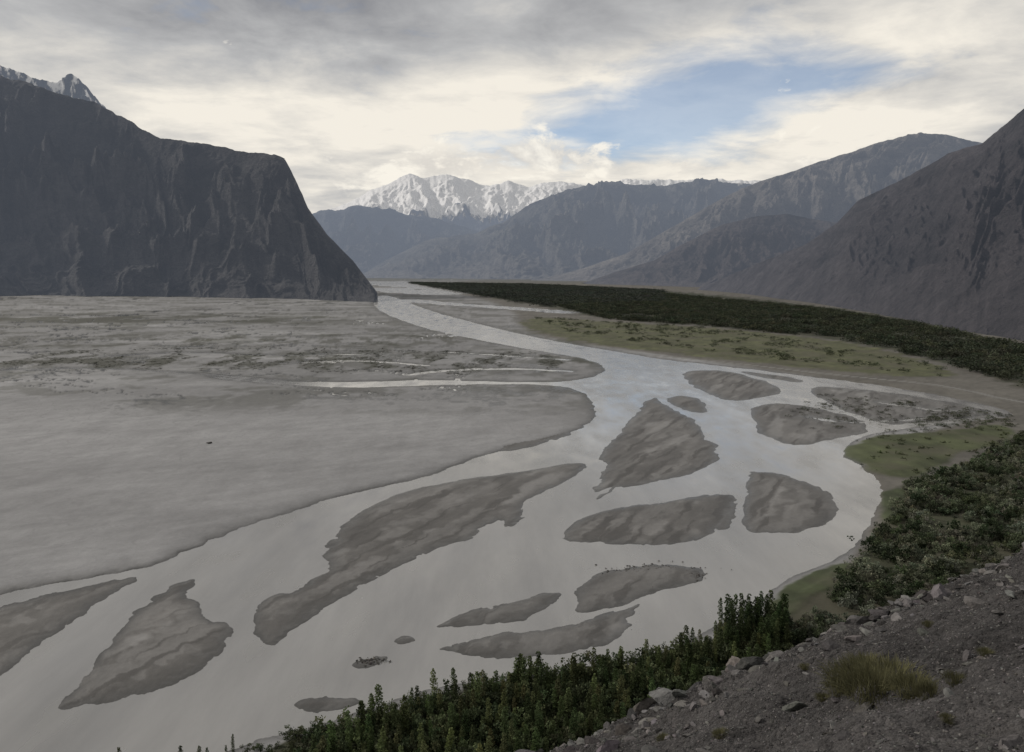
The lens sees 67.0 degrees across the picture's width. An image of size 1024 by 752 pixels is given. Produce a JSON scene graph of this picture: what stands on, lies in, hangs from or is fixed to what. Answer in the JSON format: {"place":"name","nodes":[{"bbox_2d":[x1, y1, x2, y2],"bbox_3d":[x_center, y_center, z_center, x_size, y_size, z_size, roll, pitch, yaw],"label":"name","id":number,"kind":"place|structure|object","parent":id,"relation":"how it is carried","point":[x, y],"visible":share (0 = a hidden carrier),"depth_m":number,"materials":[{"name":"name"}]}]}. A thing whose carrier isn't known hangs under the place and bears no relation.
{"place":"outdoors","nodes":[
{"label":"outdoors","id":0,"kind":"place"},
{"bbox_2d":[0,65,105,108],"bbox_3d":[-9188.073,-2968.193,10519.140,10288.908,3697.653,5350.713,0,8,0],"label":"snowy ridge","id":1,"kind":"structure","parent":0,"point":[72,85],"depth_m":10024.70,"materials":[{"name":"white snow"}]},
{"bbox_2d":[0,75,377,301],"bbox_3d":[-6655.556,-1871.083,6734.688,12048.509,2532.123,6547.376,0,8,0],"label":"mountain","id":2,"kind":"structure","parent":0,"point":[96,199],"depth_m":4715.87,"materials":[{"name":"grey stone"}]},
{"bbox_2d":[313,205,479,272],"bbox_3d":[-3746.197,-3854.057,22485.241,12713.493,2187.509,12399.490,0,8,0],"label":"hazy ridge","id":3,"kind":"structure","parent":0,"point":[364,238],"depth_m":20522.82,"materials":[{"name":"grey stone"}]},
{"bbox_2d":[0,281,1012,751],"bbox_3d":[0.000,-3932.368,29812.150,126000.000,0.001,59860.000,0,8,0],"label":"river water","id":4,"kind":"structure","parent":0,"point":[246,687],"depth_m":383.45,"materials":[{"name":"grey liquid"}]},
{"bbox_2d":[0,278,1023,751],"bbox_3d":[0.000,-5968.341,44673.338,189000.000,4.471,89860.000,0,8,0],"label":"valley ground","id":5,"kind":"structure","parent":0,"point":[118,466],"depth_m":668.50,"materials":[{"name":"grey sand"}]},
{"bbox_2d":[2,346,562,374],"bbox_3d":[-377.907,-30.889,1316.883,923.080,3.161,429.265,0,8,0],"label":"scrub","id":6,"kind":"object","parent":5,"relation":"on","point":[177,351],"visible":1,"depth_m":1290.05,"materials":[{"name":"green plant"}]},
{"bbox_2d":[407,281,670,306],"bbox_3d":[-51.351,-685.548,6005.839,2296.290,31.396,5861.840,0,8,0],"label":"woodland","id":7,"kind":"object","parent":5,"relation":"on","point":[529,292],"visible":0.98,"depth_m":4795.02,"materials":[{"name":"green plant"}]},
{"bbox_2d":[308,611,789,751],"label":"poplar grove","id":8,"kind":"object","parent":5,"relation":"on","point":[720,634],"visible":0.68,"depth_m":256.94,"materials":[{"name":"green plant"}]},
{"bbox_2d":[356,411,841,665],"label":"river rocks","id":9,"kind":"object","parent":5,"relation":"on","point":[369,660],"visible":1,"depth_m":301.52,"materials":[{"name":"stone"}]},
{"bbox_2d":[535,317,946,376],"bbox_3d":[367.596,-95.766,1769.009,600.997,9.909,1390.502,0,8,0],"label":"field bushes","id":10,"kind":"object","parent":5,"relation":"on","point":[786,355],"visible":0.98,"depth_m":1592.37,"materials":[{"name":"green plant"}]},
{"bbox_2d":[717,589,789,645],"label":"poplar row","id":11,"kind":"object","parent":5,"relation":"on","point":[731,613],"visible":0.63,"depth_m":315.12,"materials":[{"name":"green plant"}]},
{"bbox_2d":[537,292,1023,385],"bbox_3d":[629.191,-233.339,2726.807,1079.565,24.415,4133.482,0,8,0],"label":"distant tree belt","id":12,"kind":"object","parent":5,"relation":"on","point":[681,308],"visible":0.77,"depth_m":2029.44,"materials":[{"name":"green plant"}]},
{"bbox_2d":[785,394,987,428],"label":"bar bushes","id":13,"kind":"object","parent":5,"relation":"on","point":[856,410],"visible":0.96,"depth_m":828.78,"materials":[{"name":"green plant"}]},
{"bbox_2d":[763,430,1023,645],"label":"willow thicket","id":14,"kind":"object","parent":5,"relation":"on","point":[1014,540],"visible":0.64,"depth_m":426.71,"materials":[{"name":"green plant"}]},
{"bbox_2d":[859,423,1012,472],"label":"meadow bushes","id":15,"kind":"object","parent":5,"relation":"on","point":[916,469],"visible":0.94,"depth_m":649.69,"materials":[{"name":"green plant"}]},
{"bbox_2d":[866,406,1015,439],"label":"shore bushes","id":16,"kind":"object","parent":5,"relation":"on","point":[967,422],"visible":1,"depth_m":764.07,"materials":[{"name":"green plant"}]},
{"bbox_2d":[0,0,1023,213],"label":"sky","id":17,"kind":"structure","parent":0,"point":[356,97],"materials":[{"name":"white"}]},
{"bbox_2d":[330,173,761,230],"bbox_3d":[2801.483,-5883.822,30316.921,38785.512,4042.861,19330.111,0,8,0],"label":"snow peak","id":18,"kind":"structure","parent":0,"point":[470,204],"depth_m":28870.84,"materials":[{"name":"white snow"}]},
{"bbox_2d":[363,178,751,279],"bbox_3d":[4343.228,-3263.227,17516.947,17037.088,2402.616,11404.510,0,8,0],"label":"valley ridge","id":19,"kind":"structure","parent":0,"point":[573,229],"depth_m":15111.24,"materials":[{"name":"grey stone"}]},
{"bbox_2d":[584,214,836,286],"bbox_3d":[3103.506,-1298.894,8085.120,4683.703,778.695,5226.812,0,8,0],"label":"brown foothill","id":20,"kind":"structure","parent":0,"point":[716,253],"depth_m":7568.95,"materials":[{"name":"stone"}]},
{"bbox_2d":[531,132,981,280],"bbox_3d":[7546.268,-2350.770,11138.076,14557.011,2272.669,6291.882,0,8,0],"label":"barren mountain","id":21,"kind":"structure","parent":0,"point":[836,188],"depth_m":10762.79,"materials":[{"name":"grey stone"}]},
{"bbox_2d":[551,550,1023,751],"bbox_3d":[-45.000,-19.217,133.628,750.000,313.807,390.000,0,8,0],"label":"rocky hillside","id":22,"kind":"structure","parent":0,"point":[1011,723],"depth_m":11.74,"materials":[{"name":"grey gravel"}]},
{"bbox_2d":[117,734,295,751],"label":"young poplars","id":23,"kind":"object","parent":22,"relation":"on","point":[199,748],"visible":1,"depth_m":232.51,"materials":[{"name":"green plant"}]},
{"bbox_2d":[240,625,771,751],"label":"riverbank bushes","id":24,"kind":"object","parent":22,"relation":"on","point":[294,732],"visible":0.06,"depth_m":248.49,"materials":[{"name":"green plant"}]},
{"bbox_2d":[286,626,793,751],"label":"broadleaf trees","id":25,"kind":"object","parent":22,"relation":"on","point":[439,722],"visible":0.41,"depth_m":257.14,"materials":[{"name":"green plant"}]},
{"bbox_2d":[515,542,1023,751],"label":"boulders","id":26,"kind":"object","parent":22,"relation":"on","point":[660,696],"visible":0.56,"depth_m":16.53,"materials":[{"name":"stone"}]},
{"bbox_2d":[550,550,1023,751],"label":"loose stones","id":27,"kind":"object","parent":22,"relation":"on","point":[1007,743],"visible":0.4,"depth_m":14.62,"materials":[{"name":"grey stone"}]},
{"bbox_2d":[655,619,993,741],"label":"grass tufts","id":28,"kind":"object","parent":22,"relation":"on","point":[855,669],"visible":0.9,"depth_m":11.03,"materials":[{"name":"green plant"}]},
{"bbox_2d":[697,109,1023,340],"bbox_3d":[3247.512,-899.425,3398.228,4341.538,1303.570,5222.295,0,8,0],"label":"scree mountain","id":29,"kind":"structure","parent":0,"point":[940,241],"depth_m":2837.89,"materials":[{"name":"grey stone"}]}
]}

